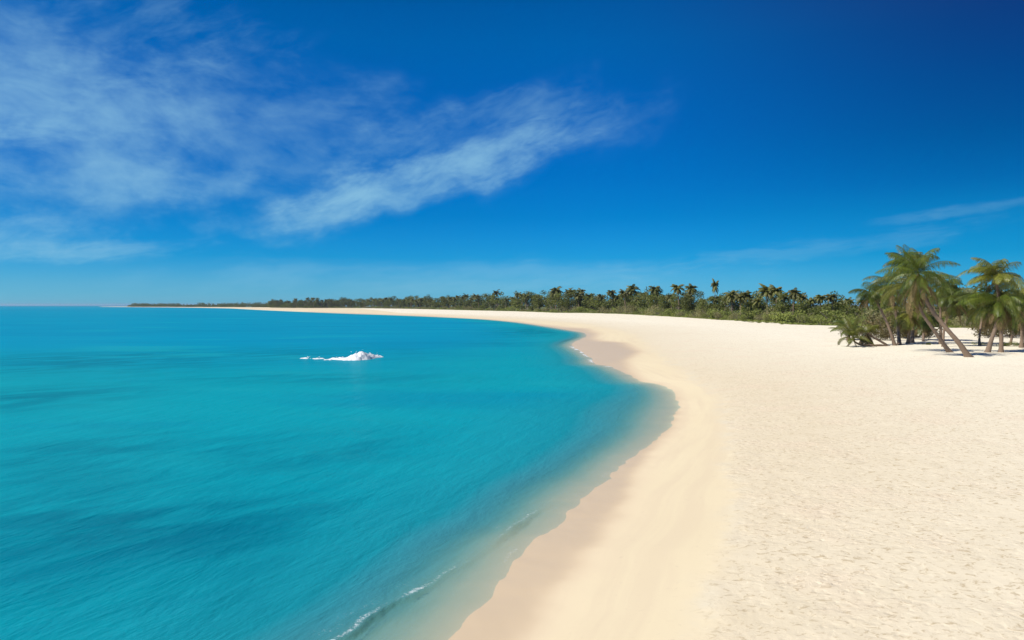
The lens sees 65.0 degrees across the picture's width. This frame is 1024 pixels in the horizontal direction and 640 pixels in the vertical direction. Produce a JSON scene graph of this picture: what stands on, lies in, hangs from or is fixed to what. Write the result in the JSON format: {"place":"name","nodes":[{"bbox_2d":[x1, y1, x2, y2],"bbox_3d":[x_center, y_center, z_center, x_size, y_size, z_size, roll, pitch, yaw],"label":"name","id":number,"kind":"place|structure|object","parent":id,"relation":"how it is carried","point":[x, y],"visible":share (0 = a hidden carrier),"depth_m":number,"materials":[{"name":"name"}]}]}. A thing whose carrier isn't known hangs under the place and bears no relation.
{"place":"outdoors","nodes":[
{"label":"outdoors","id":0,"kind":"place"},
{"bbox_2d":[0,306,641,639],"bbox_3d":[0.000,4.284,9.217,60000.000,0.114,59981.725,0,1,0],"label":"sea water","id":1,"kind":"structure","parent":0,"point":[172,473],"depth_m":24.26,"materials":[{"name":"teal liquid"}]},
{"bbox_2d":[324,351,382,360],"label":"breaking wave","id":2,"kind":"object","parent":1,"relation":"on","point":[361,355],"visible":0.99,"depth_m":66.63,"materials":[{"name":"liquid"}]},
{"bbox_2d":[0,0,1023,305],"label":"sky","id":3,"kind":"structure","parent":0,"point":[192,152],"materials":[{"name":"blue"}]},
{"bbox_2d":[115,306,1023,639],"bbox_3d":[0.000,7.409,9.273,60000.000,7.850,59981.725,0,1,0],"label":"beach ground","id":4,"kind":"structure","parent":0,"point":[743,480],"depth_m":16.88,"materials":[{"name":"beige sand"}]},
{"bbox_2d":[128,300,341,307],"bbox_3d":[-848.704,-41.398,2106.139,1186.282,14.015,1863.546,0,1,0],"label":"distant woodland","id":5,"kind":"object","parent":4,"relation":"on","point":[255,304],"visible":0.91,"depth_m":1930.64,"materials":[{"name":"green plant"}]},
{"bbox_2d":[440,296,452,307],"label":"broadleaf tree","id":6,"kind":"object","parent":4,"relation":"on","point":[444,299],"visible":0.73,"depth_m":731.57,"materials":[{"name":"green plant"}]},
{"bbox_2d":[486,296,500,309],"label":"broadleaf tree","id":7,"kind":"object","parent":4,"relation":"on","point":[492,305],"visible":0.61,"depth_m":591.39,"materials":[{"name":"green plant"}]},
{"bbox_2d":[489,291,503,307],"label":"broadleaf tree","id":8,"kind":"object","parent":4,"relation":"on","point":[495,301],"visible":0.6,"depth_m":571.39,"materials":[{"name":"green plant"}]},
{"bbox_2d":[497,295,510,308],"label":"broadleaf tree","id":9,"kind":"object","parent":4,"relation":"on","point":[505,304],"visible":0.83,"depth_m":552.08,"materials":[{"name":"green plant"}]},
{"bbox_2d":[511,299,528,309],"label":"broadleaf tree","id":10,"kind":"object","parent":4,"relation":"on","point":[515,303],"visible":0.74,"depth_m":518.42,"materials":[{"name":"green plant"}]},
{"bbox_2d":[519,290,534,309],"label":"broadleaf tree","id":11,"kind":"object","parent":4,"relation":"on","point":[530,294],"visible":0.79,"depth_m":497.60,"materials":[{"name":"green plant"}]},
{"bbox_2d":[531,294,548,308],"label":"broadleaf tree","id":12,"kind":"object","parent":4,"relation":"on","point":[535,302],"visible":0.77,"depth_m":465.68,"materials":[{"name":"green plant"}]},
{"bbox_2d":[540,291,557,308],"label":"broadleaf tree","id":13,"kind":"object","parent":4,"relation":"on","point":[546,297],"visible":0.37,"depth_m":434.76,"materials":[{"name":"green plant"}]},
{"bbox_2d":[549,286,562,308],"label":"coconut palm","id":14,"kind":"object","parent":4,"relation":"on","point":[554,290],"visible":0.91,"depth_m":424.46,"materials":[{"name":"green plant"}]},
{"bbox_2d":[553,292,567,311],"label":"broadleaf tree","id":15,"kind":"object","parent":4,"relation":"on","point":[558,302],"visible":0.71,"depth_m":420.10,"materials":[{"name":"green plant"}]},
{"bbox_2d":[548,297,572,309],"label":"broadleaf tree","id":16,"kind":"object","parent":4,"relation":"on","point":[551,302],"visible":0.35,"depth_m":428.29,"materials":[{"name":"green plant"}]},
{"bbox_2d":[560,294,577,311],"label":"broadleaf tree","id":17,"kind":"object","parent":4,"relation":"on","point":[564,297],"visible":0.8,"depth_m":412.82,"materials":[{"name":"green plant"}]},
{"bbox_2d":[567,289,583,307],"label":"broadleaf tree","id":18,"kind":"object","parent":4,"relation":"on","point":[572,301],"visible":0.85,"depth_m":409.24,"materials":[{"name":"green plant"}]},
{"bbox_2d":[574,293,590,307],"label":"broadleaf tree","id":19,"kind":"object","parent":4,"relation":"on","point":[585,295],"visible":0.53,"depth_m":409.37,"materials":[{"name":"green plant"}]},
{"bbox_2d":[585,298,601,311],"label":"broadleaf tree","id":20,"kind":"object","parent":4,"relation":"on","point":[591,306],"visible":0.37,"depth_m":393.90,"materials":[{"name":"green plant"}]},
{"bbox_2d":[586,296,609,309],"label":"broadleaf tree","id":21,"kind":"object","parent":4,"relation":"on","point":[595,303],"visible":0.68,"depth_m":387.12,"materials":[{"name":"green plant"}]},
{"bbox_2d":[601,296,618,307],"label":"broadleaf tree","id":22,"kind":"object","parent":4,"relation":"on","point":[605,304],"visible":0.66,"depth_m":373.12,"materials":[{"name":"green plant"}]},
{"bbox_2d":[606,294,625,308],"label":"broadleaf tree","id":23,"kind":"object","parent":4,"relation":"on","point":[617,303],"visible":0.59,"depth_m":370.91,"materials":[{"name":"green plant"}]},
{"bbox_2d":[619,289,628,312],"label":"coconut palm","id":24,"kind":"object","parent":4,"relation":"on","point":[623,293],"visible":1,"depth_m":347.57,"materials":[{"name":"green plant"}]},
{"bbox_2d":[626,284,639,301],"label":"coconut palm","id":25,"kind":"object","parent":4,"relation":"on","point":[631,289],"visible":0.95,"depth_m":348.40,"materials":[{"name":"green plant"}]},
{"bbox_2d":[626,292,641,307],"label":"broadleaf tree","id":26,"kind":"object","parent":4,"relation":"on","point":[633,302],"visible":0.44,"depth_m":339.87,"materials":[{"name":"green plant"}]},
{"bbox_2d":[634,294,649,312],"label":"broadleaf tree","id":27,"kind":"object","parent":4,"relation":"on","point":[642,304],"visible":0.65,"depth_m":325.99,"materials":[{"name":"green plant"}]},
{"bbox_2d":[640,285,662,310],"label":"broadleaf tree","id":28,"kind":"object","parent":4,"relation":"on","point":[644,296],"visible":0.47,"depth_m":308.36,"materials":[{"name":"green plant"}]},
{"bbox_2d":[643,304,662,315],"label":"shrub","id":29,"kind":"object","parent":4,"relation":"on","point":[654,307],"visible":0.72,"depth_m":293.95,"materials":[{"name":"green plant"}]},
{"bbox_2d":[648,286,660,311],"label":"coconut palm","id":30,"kind":"object","parent":4,"relation":"on","point":[653,289],"visible":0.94,"depth_m":307.57,"materials":[{"name":"green plant"}]},
{"bbox_2d":[645,294,666,309],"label":"broadleaf tree","id":31,"kind":"object","parent":4,"relation":"on","point":[648,298],"visible":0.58,"depth_m":303.61,"materials":[{"name":"green plant"}]},
{"bbox_2d":[657,294,682,309],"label":"broadleaf tree","id":32,"kind":"object","parent":4,"relation":"on","point":[664,304],"visible":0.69,"depth_m":284.69,"materials":[{"name":"green plant"}]},
{"bbox_2d":[670,284,684,308],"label":"coconut palm","id":33,"kind":"object","parent":4,"relation":"on","point":[676,289],"visible":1,"depth_m":267.96,"materials":[{"name":"green plant"}]},
{"bbox_2d":[669,290,687,309],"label":"broadleaf tree","id":34,"kind":"object","parent":4,"relation":"on","point":[673,302],"visible":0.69,"depth_m":270.91,"materials":[{"name":"green plant"}]},
{"bbox_2d":[681,296,697,311],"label":"broadleaf tree","id":35,"kind":"object","parent":4,"relation":"on","point":[688,307],"visible":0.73,"depth_m":253.74,"materials":[{"name":"green plant"}]},
{"bbox_2d":[684,283,696,294],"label":"coconut palm","id":36,"kind":"object","parent":4,"relation":"on","point":[691,289],"visible":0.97,"depth_m":259.81,"materials":[{"name":"green plant"}]},
{"bbox_2d":[686,290,704,307],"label":"broadleaf tree","id":37,"kind":"object","parent":4,"relation":"on","point":[699,292],"visible":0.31,"depth_m":272.81,"materials":[{"name":"green plant"}]},
{"bbox_2d":[438,309,973,327],"bbox_3d":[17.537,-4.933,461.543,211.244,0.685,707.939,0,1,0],"label":"ground cover","id":38,"kind":"object","parent":4,"relation":"on","point":[829,324],"visible":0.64,"depth_m":203.30,"materials":[{"name":"green plant"}]},
{"bbox_2d":[695,299,720,313],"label":"broadleaf tree","id":39,"kind":"object","parent":4,"relation":"on","point":[701,303],"visible":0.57,"depth_m":228.82,"materials":[{"name":"green plant"}]},
{"bbox_2d":[703,307,721,317],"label":"shrub","id":40,"kind":"object","parent":4,"relation":"on","point":[710,312],"visible":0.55,"depth_m":219.59,"materials":[{"name":"green plant"}]},
{"bbox_2d":[710,278,718,294],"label":"coconut palm","id":41,"kind":"object","parent":4,"relation":"on","point":[714,285],"visible":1,"depth_m":227.78,"materials":[{"name":"green plant"}]},
{"bbox_2d":[706,293,728,312],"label":"broadleaf tree","id":42,"kind":"object","parent":4,"relation":"on","point":[721,305],"visible":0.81,"depth_m":224.74,"materials":[{"name":"green plant"}]},
{"bbox_2d":[719,309,739,317],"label":"shrub","id":43,"kind":"object","parent":4,"relation":"on","point":[728,312],"visible":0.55,"depth_m":210.25,"materials":[{"name":"green plant"}]},
{"bbox_2d":[717,289,744,310],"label":"broadleaf tree","id":44,"kind":"object","parent":4,"relation":"on","point":[736,304],"visible":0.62,"depth_m":214.82,"materials":[{"name":"green plant"}]},
{"bbox_2d":[724,290,738,311],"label":"coconut palm","id":45,"kind":"object","parent":4,"relation":"on","point":[728,295],"visible":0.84,"depth_m":212.51,"materials":[{"name":"green plant"}]},
{"bbox_2d":[734,293,745,313],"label":"coconut palm","id":46,"kind":"object","parent":4,"relation":"on","point":[740,297],"visible":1,"depth_m":198.47,"materials":[{"name":"green plant"}]},
{"bbox_2d":[741,290,752,310],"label":"coconut palm","id":47,"kind":"object","parent":4,"relation":"on","point":[747,295],"visible":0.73,"depth_m":201.90,"materials":[{"name":"green plant"}]},
{"bbox_2d":[738,311,758,319],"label":"shrub","id":48,"kind":"object","parent":4,"relation":"on","point":[749,314],"visible":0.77,"depth_m":194.38,"materials":[{"name":"green plant"}]},
{"bbox_2d":[739,290,761,312],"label":"broadleaf tree","id":49,"kind":"object","parent":4,"relation":"on","point":[749,306],"visible":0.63,"depth_m":199.59,"materials":[{"name":"green plant"}]},
{"bbox_2d":[737,306,763,318],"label":"shrub","id":50,"kind":"object","parent":4,"relation":"on","point":[759,313],"visible":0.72,"depth_m":194.32,"materials":[{"name":"green plant"}]},
{"bbox_2d":[751,297,761,318],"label":"coconut palm","id":51,"kind":"object","parent":4,"relation":"on","point":[757,301],"visible":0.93,"depth_m":195.77,"materials":[{"name":"green plant"}]},
{"bbox_2d":[752,294,773,319],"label":"broadleaf tree","id":52,"kind":"object","parent":4,"relation":"on","point":[763,304],"visible":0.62,"depth_m":196.91,"materials":[{"name":"green plant"}]},
{"bbox_2d":[756,283,775,306],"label":"coconut palm","id":53,"kind":"object","parent":4,"relation":"on","point":[764,290],"visible":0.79,"depth_m":189.66,"materials":[{"name":"green plant"}]},
{"bbox_2d":[765,300,786,313],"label":"broadleaf tree","id":54,"kind":"object","parent":4,"relation":"on","point":[771,305],"visible":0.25,"depth_m":184.10,"materials":[{"name":"green plant"}]},
{"bbox_2d":[769,284,784,303],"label":"coconut palm","id":55,"kind":"object","parent":4,"relation":"on","point":[774,290],"visible":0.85,"depth_m":187.06,"materials":[{"name":"green plant"}]},
{"bbox_2d":[768,311,792,320],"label":"shrub","id":56,"kind":"object","parent":4,"relation":"on","point":[780,316],"visible":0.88,"depth_m":174.63,"materials":[{"name":"green plant"}]},
{"bbox_2d":[776,292,789,302],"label":"coconut palm","id":57,"kind":"object","parent":4,"relation":"on","point":[779,298],"visible":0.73,"depth_m":180.32,"materials":[{"name":"green plant"}]},
{"bbox_2d":[772,290,799,312],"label":"broadleaf tree","id":58,"kind":"object","parent":4,"relation":"on","point":[781,306],"visible":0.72,"depth_m":178.81,"materials":[{"name":"green plant"}]},
{"bbox_2d":[787,287,801,314],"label":"coconut palm","id":59,"kind":"object","parent":4,"relation":"on","point":[794,293],"visible":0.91,"depth_m":174.25,"materials":[{"name":"green plant"}]},
{"bbox_2d":[783,310,811,321],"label":"shrub","id":60,"kind":"object","parent":4,"relation":"on","point":[797,314],"visible":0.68,"depth_m":163.18,"materials":[{"name":"green plant"}]},
{"bbox_2d":[795,292,807,307],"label":"coconut palm","id":61,"kind":"object","parent":4,"relation":"on","point":[803,296],"visible":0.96,"depth_m":168.55,"materials":[{"name":"green plant"}]},
{"bbox_2d":[795,300,820,315],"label":"broadleaf tree","id":62,"kind":"object","parent":4,"relation":"on","point":[802,304],"visible":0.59,"depth_m":167.34,"materials":[{"name":"green plant"}]},
{"bbox_2d":[807,304,829,321],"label":"broadleaf tree","id":63,"kind":"object","parent":4,"relation":"on","point":[813,310],"visible":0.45,"depth_m":164.26,"materials":[{"name":"green plant"}]},
{"bbox_2d":[814,294,825,322],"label":"coconut palm","id":64,"kind":"object","parent":4,"relation":"on","point":[819,298],"visible":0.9,"depth_m":168.40,"materials":[{"name":"green plant"}]},
{"bbox_2d":[809,314,834,324],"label":"shrub","id":65,"kind":"object","parent":4,"relation":"on","point":[824,320],"visible":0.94,"depth_m":152.19,"materials":[{"name":"green plant"}]},
{"bbox_2d":[824,294,837,320],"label":"coconut palm","id":66,"kind":"object","parent":4,"relation":"on","point":[831,298],"visible":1,"depth_m":160.11,"materials":[{"name":"green plant"}]},
{"bbox_2d":[817,307,846,322],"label":"shrub","id":67,"kind":"object","parent":4,"relation":"on","point":[827,312],"visible":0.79,"depth_m":156.93,"materials":[{"name":"green plant"}]},
{"bbox_2d":[821,291,845,312],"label":"broadleaf tree","id":68,"kind":"object","parent":4,"relation":"on","point":[837,294],"visible":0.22,"depth_m":174.37,"materials":[{"name":"green plant"}]},
{"bbox_2d":[825,299,858,318],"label":"broadleaf tree","id":69,"kind":"object","parent":4,"relation":"on","point":[835,307],"visible":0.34,"depth_m":162.15,"materials":[{"name":"green plant"}]},
{"bbox_2d":[833,313,853,322],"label":"shrub","id":70,"kind":"object","parent":4,"relation":"on","point":[840,317],"visible":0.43,"depth_m":154.20,"materials":[{"name":"green plant"}]},
{"bbox_2d":[830,319,862,340],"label":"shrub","id":71,"kind":"object","parent":4,"relation":"on","point":[846,325],"visible":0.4,"depth_m":86.48,"materials":[{"name":"green plant"}]},
{"bbox_2d":[838,304,868,322],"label":"broadleaf tree","id":72,"kind":"object","parent":4,"relation":"on","point":[853,311],"visible":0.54,"depth_m":156.80,"materials":[{"name":"green plant"}]},
{"bbox_2d":[842,314,866,322],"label":"shrub","id":73,"kind":"object","parent":4,"relation":"on","point":[848,318],"visible":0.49,"depth_m":146.87,"materials":[{"name":"green plant"}]},
{"bbox_2d":[828,310,885,346],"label":"coconut palm","id":74,"kind":"object","parent":4,"relation":"on","point":[851,332],"visible":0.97,"depth_m":73.10,"materials":[{"name":"green plant"}]},
{"bbox_2d":[853,323,890,345],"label":"coconut palm","id":75,"kind":"object","parent":4,"relation":"on","point":[871,328],"visible":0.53,"depth_m":74.73,"materials":[{"name":"green plant"}]},
{"bbox_2d":[848,279,896,345],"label":"coconut palm","id":76,"kind":"object","parent":4,"relation":"on","point":[866,298],"visible":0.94,"depth_m":74.98,"materials":[{"name":"green plant"}]},
{"bbox_2d":[861,307,888,321],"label":"shrub","id":77,"kind":"object","parent":4,"relation":"on","point":[869,312],"visible":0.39,"depth_m":146.26,"materials":[{"name":"green plant"}]},
{"bbox_2d":[859,299,896,314],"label":"broadleaf tree","id":78,"kind":"object","parent":4,"relation":"on","point":[876,308],"visible":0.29,"depth_m":151.12,"materials":[{"name":"green plant"}]},
{"bbox_2d":[868,328,889,339],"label":"shrub","id":79,"kind":"object","parent":4,"relation":"on","point":[877,332],"visible":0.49,"depth_m":86.84,"materials":[{"name":"green plant"}]},
{"bbox_2d":[857,315,903,335],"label":"shrub","id":80,"kind":"object","parent":4,"relation":"on","point":[879,323],"visible":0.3,"depth_m":93.24,"materials":[{"name":"green plant"}]},
{"bbox_2d":[862,263,907,344],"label":"coconut palm","id":81,"kind":"object","parent":4,"relation":"on","point":[894,297],"visible":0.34,"depth_m":77.96,"materials":[{"name":"green plant"}]},
{"bbox_2d":[877,324,904,340],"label":"shrub","id":82,"kind":"object","parent":4,"relation":"on","point":[886,332],"visible":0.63,"depth_m":85.17,"materials":[{"name":"green plant"}]},
{"bbox_2d":[876,309,918,337],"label":"shrub","id":83,"kind":"object","parent":4,"relation":"on","point":[890,313],"visible":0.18,"depth_m":91.18,"materials":[{"name":"green plant"}]},
{"bbox_2d":[883,244,924,342],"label":"coconut palm","id":84,"kind":"object","parent":4,"relation":"on","point":[892,263],"visible":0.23,"depth_m":82.25,"materials":[{"name":"green plant"}]},
{"bbox_2d":[883,302,933,343],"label":"coconut palm","id":85,"kind":"object","parent":4,"relation":"on","point":[908,325],"visible":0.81,"depth_m":77.54,"materials":[{"name":"green plant"}]},
{"bbox_2d":[869,274,961,351],"bbox_3d":[32.306,-0.571,65.160,5.807,6.979,5.268,0,1,-23],"label":"coconut palm","id":86,"kind":"object","parent":4,"relation":"on","point":[895,288],"visible":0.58,"depth_m":64.59,"materials":[{"name":"green plant"}]},
{"bbox_2d":[875,248,973,356],"bbox_3d":[29.978,-1.181,59.187,5.937,8.439,6.066,-1,1,-36],"label":"coconut palm","id":87,"kind":"object","parent":4,"relation":"on","point":[916,264],"visible":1,"depth_m":58.65,"materials":[{"name":"green plant"}]},
{"bbox_2d":[914,311,938,340],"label":"coconut palm","id":88,"kind":"object","parent":4,"relation":"on","point":[925,329],"visible":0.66,"depth_m":85.95,"materials":[{"name":"green plant"}]},
{"bbox_2d":[913,307,947,336],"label":"shrub","id":89,"kind":"object","parent":4,"relation":"on","point":[927,312],"visible":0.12,"depth_m":94.33,"materials":[{"name":"green plant"}]},
{"bbox_2d":[927,276,963,343],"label":"coconut palm","id":90,"kind":"object","parent":4,"relation":"on","point":[955,289],"visible":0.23,"depth_m":77.56,"materials":[{"name":"green plant"}]},
{"bbox_2d":[929,284,977,346],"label":"coconut palm","id":91,"kind":"object","parent":4,"relation":"on","point":[948,307],"visible":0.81,"depth_m":72.52,"materials":[{"name":"green plant"}]},
{"bbox_2d":[951,316,970,327],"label":"shrub","id":92,"kind":"object","parent":4,"relation":"on","point":[955,322],"visible":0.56,"depth_m":135.25,"materials":[{"name":"green plant"}]},
{"bbox_2d":[952,300,994,345],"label":"coconut palm","id":93,"kind":"object","parent":4,"relation":"on","point":[972,310],"visible":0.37,"depth_m":76.55,"materials":[{"name":"green plant"}]},
{"bbox_2d":[958,284,993,308],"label":"broadleaf tree","id":94,"kind":"object","parent":4,"relation":"on","point":[977,288],"visible":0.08,"depth_m":144.28,"materials":[{"name":"green plant"}]},
{"bbox_2d":[963,312,1005,335],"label":"shrub","id":95,"kind":"object","parent":4,"relation":"on","point":[970,326],"visible":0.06,"depth_m":99.94,"materials":[{"name":"green plant"}]},
{"bbox_2d":[973,324,998,337],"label":"shrub","id":96,"kind":"object","parent":4,"relation":"on","point":[985,334],"visible":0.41,"depth_m":90.80,"materials":[{"name":"green plant"}]},
{"bbox_2d":[953,286,1023,352],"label":"coconut palm","id":97,"kind":"object","parent":4,"relation":"on","point":[1003,311],"visible":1,"depth_m":63.65,"materials":[{"name":"green plant"}]},
{"bbox_2d":[954,257,1023,352],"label":"coconut palm","id":98,"kind":"object","parent":4,"relation":"on","point":[995,275],"visible":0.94,"depth_m":63.64,"materials":[{"name":"green plant"}]},
{"bbox_2d":[996,324,1018,337],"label":"shrub","id":99,"kind":"object","parent":4,"relation":"on","point":[1007,330],"visible":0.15,"depth_m":92.18,"materials":[{"name":"green plant"}]},
{"bbox_2d":[994,282,1023,347],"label":"coconut palm","id":100,"kind":"object","parent":4,"relation":"on","point":[1021,344],"visible":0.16,"depth_m":70.48,"materials":[{"name":"green plant"}]},
{"bbox_2d":[1000,285,1023,330],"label":"coconut palm","id":101,"kind":"object","parent":4,"relation":"on","point":[1022,314],"visible":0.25,"depth_m":69.27,"materials":[{"name":"green plant"}]},
{"bbox_2d":[1003,314,1023,344],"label":"coconut palm","id":102,"kind":"object","parent":4,"relation":"on","point":[1015,332],"visible":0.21,"depth_m":75.35,"materials":[{"name":"green plant"}]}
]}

